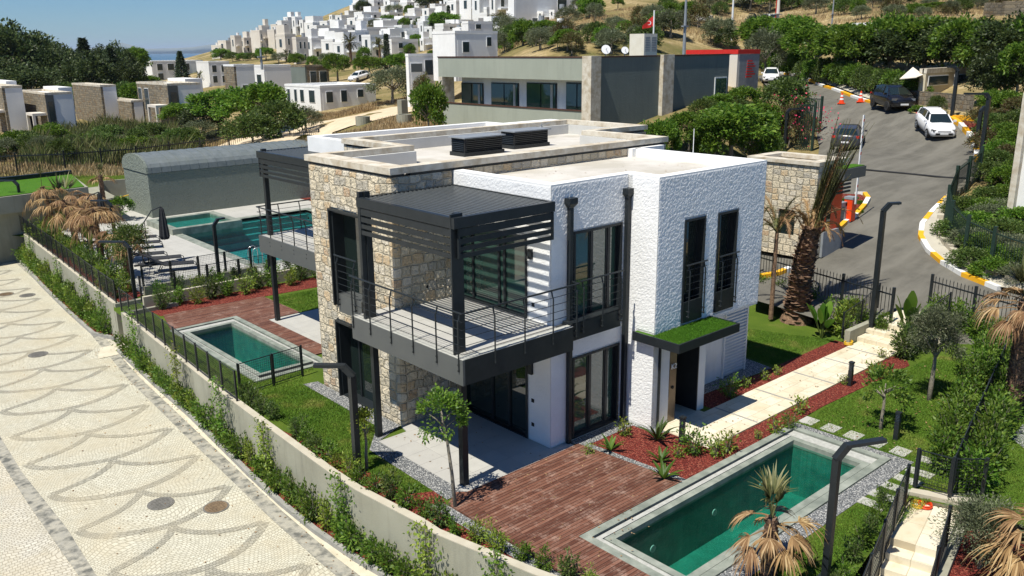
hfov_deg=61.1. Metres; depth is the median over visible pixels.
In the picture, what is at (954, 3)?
olive bush
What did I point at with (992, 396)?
hedge bush
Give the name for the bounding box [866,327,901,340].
entry step
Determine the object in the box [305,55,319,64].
tree
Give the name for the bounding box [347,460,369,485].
garden shrub
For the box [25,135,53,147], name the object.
olive bush
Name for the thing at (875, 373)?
fruit tree
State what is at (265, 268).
garden shrub
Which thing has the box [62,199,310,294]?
pool terrace paving
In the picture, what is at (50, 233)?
garden shrub
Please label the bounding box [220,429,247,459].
street shrub
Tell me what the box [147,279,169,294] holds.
garden shrub
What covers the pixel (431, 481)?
patio gravel strip
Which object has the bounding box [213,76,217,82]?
window
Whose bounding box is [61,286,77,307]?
street shrub
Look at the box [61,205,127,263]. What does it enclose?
fan palm
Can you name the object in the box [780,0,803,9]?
dark bush
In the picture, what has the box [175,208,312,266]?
shared pool
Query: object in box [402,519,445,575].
climbing vine
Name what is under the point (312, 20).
hillside house
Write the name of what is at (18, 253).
street shrub
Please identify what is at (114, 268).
garden shrub
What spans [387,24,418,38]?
hillside house
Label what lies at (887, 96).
parked car
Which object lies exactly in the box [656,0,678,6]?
dark bush
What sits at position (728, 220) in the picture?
window
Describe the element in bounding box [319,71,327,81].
window
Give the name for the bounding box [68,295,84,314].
street shrub
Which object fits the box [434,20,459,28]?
hillside house
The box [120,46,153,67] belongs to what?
green tree
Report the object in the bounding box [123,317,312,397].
pool side grass
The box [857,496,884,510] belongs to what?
stepping stone
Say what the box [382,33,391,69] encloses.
cypress
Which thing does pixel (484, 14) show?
hillside house
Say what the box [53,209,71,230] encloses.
paddle leaf plant
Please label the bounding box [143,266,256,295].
terrace edge wall
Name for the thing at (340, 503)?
climbing vine
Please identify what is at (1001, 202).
olive bush
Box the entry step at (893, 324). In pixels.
[875,319,921,337]
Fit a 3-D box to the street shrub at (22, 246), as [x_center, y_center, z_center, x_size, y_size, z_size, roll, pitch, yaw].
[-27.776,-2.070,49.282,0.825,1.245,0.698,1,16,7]
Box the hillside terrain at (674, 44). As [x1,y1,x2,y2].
[0,0,1023,575]
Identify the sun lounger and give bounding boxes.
[127,235,160,241]
[132,240,163,247]
[132,251,167,258]
[138,251,184,265]
[149,257,196,272]
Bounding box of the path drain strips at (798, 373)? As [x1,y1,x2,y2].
[715,347,885,422]
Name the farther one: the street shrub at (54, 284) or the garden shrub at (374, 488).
the street shrub at (54, 284)
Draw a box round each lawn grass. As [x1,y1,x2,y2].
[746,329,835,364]
[756,355,989,575]
[978,403,1023,509]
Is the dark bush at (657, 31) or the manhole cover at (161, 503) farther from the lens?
the dark bush at (657, 31)
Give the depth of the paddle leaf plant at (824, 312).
30.43 m
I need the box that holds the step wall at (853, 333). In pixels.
[844,310,894,344]
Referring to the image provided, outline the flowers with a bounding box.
[772,83,840,146]
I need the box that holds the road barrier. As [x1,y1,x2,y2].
[844,115,864,221]
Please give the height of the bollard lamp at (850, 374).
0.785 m
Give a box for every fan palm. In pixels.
[22,157,71,227]
[29,171,97,244]
[57,190,107,219]
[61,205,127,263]
[86,162,116,223]
[724,459,827,575]
[959,503,1023,575]
[970,248,1023,419]
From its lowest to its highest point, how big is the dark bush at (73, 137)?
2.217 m
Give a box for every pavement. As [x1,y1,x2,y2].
[796,72,911,107]
[924,207,1023,288]
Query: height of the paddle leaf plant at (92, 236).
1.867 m
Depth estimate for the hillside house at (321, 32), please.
238.36 m
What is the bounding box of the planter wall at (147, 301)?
[142,268,315,306]
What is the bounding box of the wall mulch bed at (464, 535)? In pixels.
[283,431,513,558]
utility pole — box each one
[257,49,264,69]
[681,0,688,54]
[731,0,734,39]
[774,0,781,17]
[831,0,834,24]
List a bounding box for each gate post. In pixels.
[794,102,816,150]
[804,96,823,131]
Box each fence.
[0,129,319,176]
[18,215,116,302]
[118,288,237,400]
[138,254,292,300]
[140,246,276,290]
[236,345,303,396]
[760,252,895,322]
[841,283,880,337]
[863,463,910,575]
[912,448,989,497]
[913,292,951,339]
[928,274,1016,326]
[930,505,952,575]
[944,147,1023,273]
[953,335,1010,485]
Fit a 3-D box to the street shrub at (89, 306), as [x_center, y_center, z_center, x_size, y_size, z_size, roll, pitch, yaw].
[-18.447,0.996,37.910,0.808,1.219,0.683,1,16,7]
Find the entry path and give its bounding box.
[663,341,896,447]
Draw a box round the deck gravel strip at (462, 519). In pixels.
[432,505,560,575]
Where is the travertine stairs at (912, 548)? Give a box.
[879,501,958,575]
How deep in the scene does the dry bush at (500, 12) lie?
140.60 m
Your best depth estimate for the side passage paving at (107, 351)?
34.51 m
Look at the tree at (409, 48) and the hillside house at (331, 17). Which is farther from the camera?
the hillside house at (331, 17)
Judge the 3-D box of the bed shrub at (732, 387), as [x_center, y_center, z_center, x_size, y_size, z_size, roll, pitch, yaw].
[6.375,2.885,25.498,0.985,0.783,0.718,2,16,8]
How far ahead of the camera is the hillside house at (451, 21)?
198.85 m
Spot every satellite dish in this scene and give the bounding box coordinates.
[601,45,610,55]
[621,47,628,55]
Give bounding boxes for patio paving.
[270,309,320,343]
[379,409,573,490]
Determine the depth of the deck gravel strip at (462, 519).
18.37 m
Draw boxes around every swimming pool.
[170,316,322,382]
[579,424,890,575]
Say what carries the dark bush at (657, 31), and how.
on the hillside terrain at (674, 44)
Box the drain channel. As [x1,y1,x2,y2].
[866,169,963,178]
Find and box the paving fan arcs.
[0,263,312,575]
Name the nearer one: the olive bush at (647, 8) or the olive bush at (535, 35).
the olive bush at (535, 35)
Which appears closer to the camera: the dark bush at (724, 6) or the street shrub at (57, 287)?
the street shrub at (57, 287)
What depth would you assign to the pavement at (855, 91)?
77.56 m
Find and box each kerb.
[19,260,115,340]
[116,349,391,575]
[761,266,791,277]
[779,70,869,102]
[840,192,870,227]
[908,488,981,525]
[918,196,1001,290]
[950,116,978,158]
[953,115,994,120]
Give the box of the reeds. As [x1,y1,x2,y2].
[8,111,197,166]
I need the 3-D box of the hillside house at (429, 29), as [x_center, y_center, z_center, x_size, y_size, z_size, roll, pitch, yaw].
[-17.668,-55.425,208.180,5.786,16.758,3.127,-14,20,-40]
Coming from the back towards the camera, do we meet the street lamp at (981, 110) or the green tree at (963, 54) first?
the green tree at (963, 54)
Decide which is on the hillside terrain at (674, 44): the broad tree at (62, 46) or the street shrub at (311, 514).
the broad tree at (62, 46)
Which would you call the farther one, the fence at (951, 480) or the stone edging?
the stone edging
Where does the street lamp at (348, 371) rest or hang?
on the wall mulch bed at (464, 535)
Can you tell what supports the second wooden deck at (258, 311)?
on the garden lawn at (758, 319)
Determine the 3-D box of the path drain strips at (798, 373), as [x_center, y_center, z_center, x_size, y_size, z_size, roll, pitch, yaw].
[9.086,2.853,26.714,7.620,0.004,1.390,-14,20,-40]
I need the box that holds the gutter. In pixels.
[14,261,358,575]
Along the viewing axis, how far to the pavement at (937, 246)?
37.01 m
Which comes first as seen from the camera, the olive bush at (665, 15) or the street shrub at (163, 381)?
the street shrub at (163, 381)
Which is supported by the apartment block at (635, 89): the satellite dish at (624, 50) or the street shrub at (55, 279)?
the satellite dish at (624, 50)
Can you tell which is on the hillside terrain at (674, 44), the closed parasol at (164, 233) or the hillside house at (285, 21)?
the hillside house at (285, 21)
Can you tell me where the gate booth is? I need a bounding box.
[747,151,865,257]
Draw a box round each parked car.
[347,70,370,81]
[761,67,781,82]
[830,124,866,149]
[870,84,915,109]
[915,107,956,137]
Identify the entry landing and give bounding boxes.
[884,310,955,343]
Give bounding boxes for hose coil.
[911,499,932,509]
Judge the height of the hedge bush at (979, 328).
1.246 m
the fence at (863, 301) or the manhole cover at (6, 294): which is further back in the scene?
the manhole cover at (6, 294)
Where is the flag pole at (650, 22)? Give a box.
[642,10,654,33]
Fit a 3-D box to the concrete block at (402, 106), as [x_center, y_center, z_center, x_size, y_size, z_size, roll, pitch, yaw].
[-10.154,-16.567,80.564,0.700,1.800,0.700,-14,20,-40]
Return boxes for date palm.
[763,194,817,319]
[771,115,873,325]
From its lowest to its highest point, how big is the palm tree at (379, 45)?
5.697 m
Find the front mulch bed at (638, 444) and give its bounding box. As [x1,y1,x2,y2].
[592,355,908,478]
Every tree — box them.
[0,17,62,67]
[0,56,30,86]
[0,61,59,89]
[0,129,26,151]
[5,29,70,63]
[26,40,80,87]
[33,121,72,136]
[52,71,86,85]
[57,49,118,83]
[88,231,153,275]
[90,43,104,82]
[99,38,138,74]
[103,220,154,266]
[108,195,134,217]
[109,56,149,82]
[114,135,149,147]
[118,82,137,98]
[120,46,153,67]
[120,76,145,82]
[148,75,161,80]
[154,102,190,126]
[176,104,227,135]
[183,87,238,133]
[193,71,204,80]
[208,85,261,128]
[210,48,230,59]
[234,80,289,129]
[235,52,249,60]
[255,47,275,60]
[287,52,304,64]
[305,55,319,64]
[320,52,351,80]
[341,32,360,65]
[346,404,374,469]
[350,56,386,73]
[353,0,371,11]
[356,46,371,56]
[370,37,383,57]
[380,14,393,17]
[383,53,406,68]
[398,17,410,24]
[403,4,413,13]
[403,43,415,53]
[408,78,449,126]
[409,34,420,38]
[413,0,442,6]
[415,383,471,506]
[427,11,460,23]
[497,37,514,51]
[507,18,535,45]
[532,19,558,28]
[547,37,563,49]
[551,28,584,50]
[575,0,605,17]
[590,25,612,45]
[610,0,624,8]
[615,19,637,30]
[640,118,680,149]
[652,9,680,32]
[655,117,682,150]
[661,1,677,10]
[668,111,710,151]
[674,0,703,25]
[682,101,778,156]
[685,112,730,153]
[692,114,737,155]
[702,93,733,106]
[725,118,754,150]
[726,85,762,103]
[727,0,752,5]
[732,16,787,42]
[737,116,781,154]
[749,15,780,19]
[753,102,783,112]
[754,0,785,12]
[761,50,784,68]
[765,13,822,50]
[765,108,788,137]
[776,23,830,78]
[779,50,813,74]
[798,22,856,60]
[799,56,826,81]
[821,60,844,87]
[827,23,882,63]
[837,23,904,66]
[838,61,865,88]
[849,0,866,11]
[854,9,927,68]
[858,361,918,429]
[860,68,878,87]
[862,19,939,71]
[878,68,905,83]
[886,13,953,67]
[900,18,953,67]
[900,77,933,91]
[903,303,974,400]
[904,2,925,15]
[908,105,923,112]
[924,2,944,10]
[926,12,994,67]
[927,491,1023,569]
[939,16,1001,62]
[952,22,1020,61]
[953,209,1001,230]
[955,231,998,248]
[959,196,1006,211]
[964,46,1018,91]
[966,9,1023,58]
[973,88,1008,110]
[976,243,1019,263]
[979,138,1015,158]
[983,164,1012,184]
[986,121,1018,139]
[990,89,1022,113]
[990,182,1009,199]
[992,40,1023,91]
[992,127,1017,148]
[994,13,1023,52]
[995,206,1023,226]
[1000,160,1012,180]
[1005,52,1023,87]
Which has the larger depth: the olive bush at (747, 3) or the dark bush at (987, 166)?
the olive bush at (747, 3)
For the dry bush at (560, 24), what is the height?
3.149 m
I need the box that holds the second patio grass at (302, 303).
[270,289,318,311]
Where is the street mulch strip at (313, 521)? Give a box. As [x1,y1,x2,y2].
[129,355,399,575]
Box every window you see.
[48,101,55,123]
[138,88,143,109]
[144,88,149,109]
[157,64,162,70]
[158,73,163,79]
[167,63,173,69]
[170,92,177,117]
[212,65,216,71]
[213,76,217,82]
[257,74,261,82]
[294,89,297,101]
[300,89,304,101]
[308,90,315,102]
[310,71,316,82]
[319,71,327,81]
[326,91,333,102]
[331,211,361,304]
[338,323,373,410]
[340,90,347,101]
[357,89,363,97]
[410,63,422,72]
[424,59,433,74]
[461,82,483,103]
[462,41,469,52]
[475,24,480,28]
[486,37,491,46]
[491,82,518,105]
[527,82,556,108]
[557,0,566,9]
[566,82,581,109]
[572,342,619,438]
[573,222,622,317]
[681,216,706,323]
[713,209,738,311]
[714,77,726,94]
[779,209,794,234]
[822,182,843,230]
[927,75,948,85]
[953,73,965,84]
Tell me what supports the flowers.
on the hillside terrain at (674, 44)
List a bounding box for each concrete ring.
[355,116,369,125]
[396,114,411,122]
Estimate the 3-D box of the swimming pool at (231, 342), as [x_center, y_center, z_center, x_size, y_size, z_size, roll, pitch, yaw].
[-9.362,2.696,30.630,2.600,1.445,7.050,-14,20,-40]
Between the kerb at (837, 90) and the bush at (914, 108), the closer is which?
the bush at (914, 108)
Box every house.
[211,43,221,58]
[217,38,231,54]
[230,33,242,55]
[242,31,251,52]
[250,27,263,52]
[258,19,269,47]
[267,27,275,48]
[275,25,295,59]
[277,18,289,33]
[283,12,293,33]
[284,82,375,110]
[291,12,301,35]
[292,33,308,63]
[299,17,304,34]
[304,16,322,35]
[305,28,341,37]
[306,29,323,58]
[309,23,329,30]
[319,19,346,24]
[321,31,336,54]
[329,13,341,19]
[330,20,352,31]
[333,32,361,61]
[335,15,353,19]
[344,5,357,14]
[344,25,355,29]
[347,15,372,24]
[348,21,368,41]
[354,6,380,17]
[356,14,374,26]
[361,31,389,57]
[367,20,396,33]
[368,0,382,8]
[381,0,394,11]
[381,10,402,15]
[381,29,402,38]
[381,35,418,57]
[383,0,399,5]
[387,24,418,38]
[390,2,399,11]
[394,13,419,22]
[394,22,417,27]
[399,0,416,11]
[404,31,418,35]
[405,53,434,106]
[407,8,421,15]
[414,3,429,7]
[419,21,433,34]
[419,32,432,50]
[420,16,428,20]
[422,8,434,15]
[424,25,434,37]
[430,1,445,7]
[432,31,497,80]
[433,25,460,30]
[434,6,446,12]
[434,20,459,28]
[445,19,472,22]
[448,0,459,15]
[459,0,471,19]
[462,21,492,30]
[472,0,489,19]
[473,18,483,20]
[479,12,489,17]
[483,16,495,23]
[489,0,507,15]
[506,0,509,14]
[510,0,576,21]
[537,11,548,19]
[549,4,564,19]
[918,66,968,91]
[1007,93,1023,220]
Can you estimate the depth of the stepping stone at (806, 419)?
23.91 m
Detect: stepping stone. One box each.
[798,416,818,425]
[820,423,842,432]
[843,430,864,439]
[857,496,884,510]
[867,489,893,502]
[871,442,887,447]
[880,481,909,491]
[889,446,911,456]
[894,474,923,486]
[905,467,934,478]
[921,456,929,463]
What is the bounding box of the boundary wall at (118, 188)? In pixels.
[96,179,126,203]
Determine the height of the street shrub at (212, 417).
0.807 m
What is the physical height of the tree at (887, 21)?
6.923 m
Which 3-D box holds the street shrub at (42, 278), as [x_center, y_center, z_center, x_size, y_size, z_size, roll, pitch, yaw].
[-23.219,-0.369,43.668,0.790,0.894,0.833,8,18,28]
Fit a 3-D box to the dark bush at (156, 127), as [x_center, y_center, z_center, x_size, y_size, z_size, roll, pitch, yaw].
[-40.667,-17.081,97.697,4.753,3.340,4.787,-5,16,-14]
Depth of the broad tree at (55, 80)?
144.66 m
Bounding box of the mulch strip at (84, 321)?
[19,259,111,334]
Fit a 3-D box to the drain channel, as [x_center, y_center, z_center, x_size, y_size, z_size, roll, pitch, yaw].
[22.100,-6.462,48.667,7.238,0.184,0.728,12,20,38]
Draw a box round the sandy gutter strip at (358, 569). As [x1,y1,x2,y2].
[122,357,377,575]
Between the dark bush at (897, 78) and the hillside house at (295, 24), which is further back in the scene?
the hillside house at (295, 24)
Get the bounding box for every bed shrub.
[581,442,595,454]
[614,416,631,438]
[671,442,685,457]
[673,422,715,456]
[704,437,725,457]
[708,429,741,454]
[712,372,745,398]
[740,375,754,388]
[754,429,763,439]
[759,368,770,380]
[766,414,786,433]
[772,364,782,374]
[781,409,804,428]
[789,394,813,414]
[837,374,848,384]
[865,360,886,376]
[877,347,888,357]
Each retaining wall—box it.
[24,234,119,343]
[122,312,556,575]
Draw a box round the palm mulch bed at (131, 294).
[34,238,139,301]
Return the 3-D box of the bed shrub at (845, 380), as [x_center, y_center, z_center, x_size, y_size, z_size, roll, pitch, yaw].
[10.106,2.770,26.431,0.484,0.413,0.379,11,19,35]
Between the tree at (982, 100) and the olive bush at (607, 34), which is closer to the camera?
the tree at (982, 100)
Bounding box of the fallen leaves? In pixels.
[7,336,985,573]
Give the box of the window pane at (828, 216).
[826,206,830,226]
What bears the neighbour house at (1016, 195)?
on the hillside terrain at (674, 44)
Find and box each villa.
[0,80,27,131]
[22,86,76,130]
[72,82,118,123]
[117,98,144,122]
[136,78,202,124]
[144,60,202,79]
[196,61,228,87]
[223,64,254,88]
[254,64,291,91]
[256,119,766,485]
[291,65,328,82]
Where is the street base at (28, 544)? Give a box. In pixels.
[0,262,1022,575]
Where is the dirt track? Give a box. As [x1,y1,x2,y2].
[218,106,425,145]
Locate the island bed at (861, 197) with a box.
[842,194,864,207]
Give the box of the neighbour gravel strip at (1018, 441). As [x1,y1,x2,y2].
[1011,424,1023,447]
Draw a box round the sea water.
[148,53,202,59]
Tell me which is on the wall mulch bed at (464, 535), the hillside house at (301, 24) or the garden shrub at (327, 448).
the garden shrub at (327, 448)
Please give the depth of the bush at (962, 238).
35.94 m
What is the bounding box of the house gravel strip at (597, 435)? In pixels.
[572,420,685,480]
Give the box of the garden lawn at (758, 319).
[12,173,1023,575]
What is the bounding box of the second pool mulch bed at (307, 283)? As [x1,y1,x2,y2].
[151,277,316,315]
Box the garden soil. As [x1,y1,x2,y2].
[949,527,1023,575]
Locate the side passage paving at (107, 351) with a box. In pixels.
[98,343,124,358]
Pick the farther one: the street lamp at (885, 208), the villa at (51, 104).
the villa at (51, 104)
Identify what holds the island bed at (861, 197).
in the island kerb at (863, 206)
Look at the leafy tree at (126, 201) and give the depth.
53.13 m
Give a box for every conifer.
[75,36,91,78]
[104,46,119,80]
[173,51,191,77]
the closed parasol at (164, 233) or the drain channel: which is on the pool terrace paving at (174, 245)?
the closed parasol at (164, 233)
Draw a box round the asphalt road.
[758,74,1020,348]
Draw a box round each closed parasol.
[79,192,104,244]
[134,207,169,266]
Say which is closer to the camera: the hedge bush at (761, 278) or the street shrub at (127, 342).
the street shrub at (127, 342)
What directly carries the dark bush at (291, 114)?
on the dirt track
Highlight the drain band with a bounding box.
[0,437,96,575]
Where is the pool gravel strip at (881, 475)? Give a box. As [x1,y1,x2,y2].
[718,423,912,575]
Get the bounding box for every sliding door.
[463,225,526,317]
[467,365,527,438]
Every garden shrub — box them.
[22,219,37,235]
[27,224,42,238]
[30,216,54,227]
[33,226,53,243]
[37,227,60,246]
[44,220,62,231]
[53,232,66,250]
[53,237,76,257]
[56,232,75,250]
[64,238,87,253]
[66,242,79,259]
[68,241,95,263]
[73,249,94,264]
[76,244,97,266]
[79,248,103,273]
[84,251,105,278]
[92,260,110,284]
[93,266,119,291]
[94,258,112,274]
[103,261,125,282]
[107,275,127,297]
[110,266,135,292]
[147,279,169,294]
[150,286,171,309]
[163,284,186,304]
[170,274,185,288]
[185,285,205,304]
[187,274,205,286]
[197,272,221,298]
[203,266,224,281]
[213,274,234,296]
[229,264,242,279]
[232,272,257,294]
[238,379,257,402]
[240,384,263,409]
[245,264,258,275]
[247,268,264,288]
[252,394,268,414]
[261,258,279,272]
[262,264,282,286]
[263,398,281,420]
[279,265,296,285]
[282,260,292,269]
[286,412,309,439]
[293,264,307,280]
[296,424,318,447]
[305,431,322,453]
[309,270,315,278]
[311,437,341,461]
[324,450,345,468]
[337,449,362,478]
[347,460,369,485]
[360,469,389,492]
[378,466,404,500]
[392,480,420,509]
[410,495,432,518]
[424,492,451,528]
[445,514,466,535]
[462,514,492,544]
[477,521,510,553]
[509,539,535,561]
[530,542,555,571]
[556,547,581,575]
[578,562,598,575]
[830,566,849,575]
[835,550,859,575]
[841,534,866,564]
[848,520,878,550]
[862,509,881,532]
[866,501,887,521]
[872,481,895,509]
[889,321,917,360]
[893,317,925,354]
[900,314,928,349]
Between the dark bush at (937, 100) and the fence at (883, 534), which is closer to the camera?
the fence at (883, 534)
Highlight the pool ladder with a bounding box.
[247,245,262,264]
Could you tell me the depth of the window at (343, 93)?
103.40 m
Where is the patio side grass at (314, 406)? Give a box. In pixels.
[254,383,432,493]
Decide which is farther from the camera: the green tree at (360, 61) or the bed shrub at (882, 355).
the green tree at (360, 61)
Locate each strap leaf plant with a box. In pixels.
[598,434,623,450]
[638,416,678,440]
[647,446,673,461]
[649,458,683,478]
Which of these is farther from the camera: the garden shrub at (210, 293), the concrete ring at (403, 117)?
the concrete ring at (403, 117)
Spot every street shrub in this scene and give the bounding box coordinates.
[10,246,26,262]
[16,241,25,258]
[22,248,35,270]
[23,255,40,273]
[33,258,43,277]
[36,257,49,280]
[36,270,51,283]
[40,274,56,287]
[43,273,58,289]
[46,279,63,297]
[50,270,61,293]
[53,283,68,299]
[56,279,75,302]
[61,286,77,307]
[61,291,79,311]
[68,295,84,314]
[69,293,89,319]
[79,306,98,327]
[82,297,95,322]
[86,313,105,330]
[91,306,111,333]
[108,331,130,355]
[123,337,132,359]
[130,347,146,370]
[132,346,152,373]
[145,363,159,383]
[147,357,155,378]
[151,364,167,388]
[152,373,174,395]
[164,377,179,398]
[165,386,184,407]
[172,381,192,412]
[183,390,196,416]
[186,396,214,430]
[208,415,220,437]
[209,414,231,445]
[217,428,237,453]
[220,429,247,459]
[240,436,255,468]
[249,452,266,479]
[256,453,274,482]
[258,463,285,493]
[276,465,300,504]
[286,486,313,515]
[293,476,320,524]
[314,493,333,531]
[327,514,348,542]
[335,506,365,559]
[352,530,389,567]
[368,539,399,574]
[385,552,417,575]
[410,568,440,575]
[441,566,457,575]
[828,304,851,335]
[831,304,855,339]
[838,299,860,320]
[849,295,866,309]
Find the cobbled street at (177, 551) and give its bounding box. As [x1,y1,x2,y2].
[0,262,335,575]
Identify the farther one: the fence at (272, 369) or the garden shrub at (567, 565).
the fence at (272, 369)
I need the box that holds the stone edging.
[936,176,1021,284]
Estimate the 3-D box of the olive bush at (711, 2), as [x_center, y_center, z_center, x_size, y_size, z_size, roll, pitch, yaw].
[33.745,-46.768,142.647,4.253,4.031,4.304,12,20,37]
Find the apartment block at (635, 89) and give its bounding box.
[437,54,730,124]
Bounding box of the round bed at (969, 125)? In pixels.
[964,121,1013,160]
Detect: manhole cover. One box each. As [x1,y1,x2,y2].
[0,292,13,295]
[19,293,35,296]
[28,351,47,357]
[147,497,174,509]
[203,500,228,513]
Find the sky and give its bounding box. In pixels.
[0,0,352,48]
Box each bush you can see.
[0,136,20,153]
[0,147,7,159]
[4,130,35,150]
[11,133,41,152]
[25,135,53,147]
[44,136,77,157]
[55,80,75,105]
[61,134,88,140]
[84,131,118,142]
[86,124,126,136]
[113,81,134,97]
[125,127,152,143]
[133,122,166,135]
[158,127,191,141]
[175,126,205,146]
[181,118,217,138]
[215,112,284,141]
[223,52,239,60]
[242,52,259,59]
[248,98,308,135]
[270,52,286,63]
[286,105,324,131]
[318,52,330,61]
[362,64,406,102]
[367,19,379,26]
[382,4,401,11]
[410,70,435,92]
[490,9,509,16]
[492,14,516,30]
[492,28,511,50]
[498,23,512,38]
[502,19,522,32]
[514,28,529,44]
[522,26,544,45]
[526,27,552,48]
[526,29,552,49]
[545,25,556,34]
[549,18,579,35]
[553,5,582,22]
[557,29,587,54]
[570,0,578,7]
[577,22,594,33]
[582,21,609,41]
[584,2,603,20]
[591,28,628,53]
[594,27,621,45]
[603,15,619,26]
[606,17,626,31]
[620,14,655,36]
[625,24,648,40]
[627,24,664,46]
[629,4,648,19]
[639,2,665,17]
[644,11,667,28]
[655,8,691,37]
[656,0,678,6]
[687,1,713,27]
[687,98,717,113]
[700,19,716,42]
[701,15,738,46]
[704,0,729,9]
[711,1,729,15]
[712,26,739,48]
[726,98,753,106]
[735,0,768,10]
[742,26,790,69]
[743,12,772,23]
[750,134,786,154]
[757,75,816,111]
[759,272,771,283]
[768,52,800,75]
[776,278,786,287]
[778,100,806,146]
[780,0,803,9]
[790,58,813,80]
[791,111,823,141]
[802,0,829,13]
[811,57,836,81]
[811,281,821,299]
[818,295,838,305]
[827,0,852,13]
[829,59,858,85]
[830,292,854,310]
[849,65,879,91]
[850,4,872,19]
[853,305,875,321]
[858,72,871,91]
[865,0,883,6]
[866,68,894,90]
[874,311,894,329]
[878,0,902,14]
[881,4,907,16]
[881,73,901,83]
[891,72,906,84]
[913,6,933,16]
[920,0,941,6]
[923,418,969,461]
[924,424,960,476]
[926,95,947,112]
[926,292,954,306]
[929,216,982,236]
[929,397,973,435]
[931,400,967,450]
[935,381,980,412]
[936,3,963,14]
[936,194,978,216]
[938,227,991,245]
[939,389,978,432]
[940,0,961,12]
[941,300,965,316]
[943,246,996,269]
[945,439,1004,500]
[947,374,986,405]
[951,296,987,333]
[952,354,989,393]
[952,355,987,395]
[952,370,987,405]
[953,0,975,11]
[959,233,1012,249]
[960,105,1000,127]
[960,345,997,375]
[961,128,997,148]
[963,423,1015,487]
[964,345,1001,385]
[965,202,1005,220]
[965,311,993,340]
[965,326,1002,367]
[965,405,1012,442]
[966,254,1014,278]
[966,400,1012,456]
[967,185,1008,200]
[969,330,1010,365]
[969,428,1017,472]
[970,112,1009,133]
[971,160,1001,182]
[972,0,989,7]
[972,385,1023,435]
[974,149,1013,164]
[975,217,1023,235]
[975,391,1020,431]
[982,62,1023,92]
[983,380,1023,407]
[985,316,1003,344]
[986,197,1007,211]
[986,354,1008,387]
[989,355,1009,388]
[991,261,1023,284]
[993,0,1011,2]
[993,316,1014,348]
[993,345,1009,384]
[994,142,1015,160]
[995,108,1020,123]
[997,231,1023,247]
[998,242,1023,260]
[998,246,1023,264]
[999,95,1022,114]
[999,339,1012,352]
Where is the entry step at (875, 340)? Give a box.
[857,333,896,349]
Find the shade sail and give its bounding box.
[900,67,922,78]
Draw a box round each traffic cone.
[837,93,844,103]
[856,91,863,101]
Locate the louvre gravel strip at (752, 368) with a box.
[704,359,770,393]
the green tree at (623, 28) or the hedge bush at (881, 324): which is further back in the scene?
the green tree at (623, 28)
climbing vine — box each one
[26,235,34,256]
[52,255,61,281]
[76,274,89,299]
[94,287,106,325]
[124,306,141,361]
[164,340,186,404]
[208,375,229,445]
[249,415,276,480]
[321,469,355,539]
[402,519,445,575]
[477,543,514,575]
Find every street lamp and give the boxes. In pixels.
[0,180,20,192]
[90,200,118,262]
[98,241,137,298]
[212,217,224,276]
[313,363,365,476]
[783,108,804,151]
[817,437,886,575]
[869,201,901,327]
[947,66,959,115]
[964,93,991,150]
[973,106,984,150]
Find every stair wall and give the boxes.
[113,298,178,341]
[866,491,908,575]
[937,527,963,575]
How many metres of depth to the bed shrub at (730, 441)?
22.02 m
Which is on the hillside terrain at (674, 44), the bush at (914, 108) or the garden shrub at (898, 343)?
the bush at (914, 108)
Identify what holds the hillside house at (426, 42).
on the hillside terrain at (674, 44)
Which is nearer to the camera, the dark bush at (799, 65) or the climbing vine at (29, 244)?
the climbing vine at (29, 244)
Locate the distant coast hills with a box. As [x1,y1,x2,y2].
[74,43,215,53]
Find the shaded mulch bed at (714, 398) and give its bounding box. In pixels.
[703,340,850,407]
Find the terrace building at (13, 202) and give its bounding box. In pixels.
[0,170,120,263]
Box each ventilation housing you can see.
[448,132,505,156]
[498,127,550,148]
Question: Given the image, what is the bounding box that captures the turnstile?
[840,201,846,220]
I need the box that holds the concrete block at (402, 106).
[397,100,407,113]
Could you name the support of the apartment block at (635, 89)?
on the hillside terrain at (674, 44)
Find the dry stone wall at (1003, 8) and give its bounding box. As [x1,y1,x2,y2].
[983,1,1023,16]
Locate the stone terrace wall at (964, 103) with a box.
[909,90,974,111]
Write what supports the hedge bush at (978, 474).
on the garden lawn at (758, 319)
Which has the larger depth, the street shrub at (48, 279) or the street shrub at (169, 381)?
the street shrub at (48, 279)
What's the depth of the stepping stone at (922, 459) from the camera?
21.61 m
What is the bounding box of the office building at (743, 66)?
[686,49,760,89]
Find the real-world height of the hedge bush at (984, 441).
1.580 m
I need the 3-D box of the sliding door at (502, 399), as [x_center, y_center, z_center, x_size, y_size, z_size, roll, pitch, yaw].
[-0.472,2.475,23.691,0.200,2.600,2.810,-14,20,-40]
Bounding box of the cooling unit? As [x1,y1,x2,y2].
[629,34,656,55]
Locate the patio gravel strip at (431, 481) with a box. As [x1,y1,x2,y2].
[305,381,462,498]
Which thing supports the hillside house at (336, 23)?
on the hillside terrain at (674, 44)
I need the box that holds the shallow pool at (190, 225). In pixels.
[146,211,242,237]
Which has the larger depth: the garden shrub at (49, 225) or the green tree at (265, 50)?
the green tree at (265, 50)
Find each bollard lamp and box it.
[678,415,686,444]
[847,361,854,386]
[893,411,902,440]
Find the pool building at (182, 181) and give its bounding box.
[122,139,310,217]
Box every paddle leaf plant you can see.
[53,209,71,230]
[79,225,107,248]
[98,230,117,260]
[806,301,834,338]
[895,291,937,326]
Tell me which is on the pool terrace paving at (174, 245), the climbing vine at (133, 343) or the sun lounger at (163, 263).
the sun lounger at (163, 263)
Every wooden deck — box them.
[163,296,321,354]
[448,444,681,575]

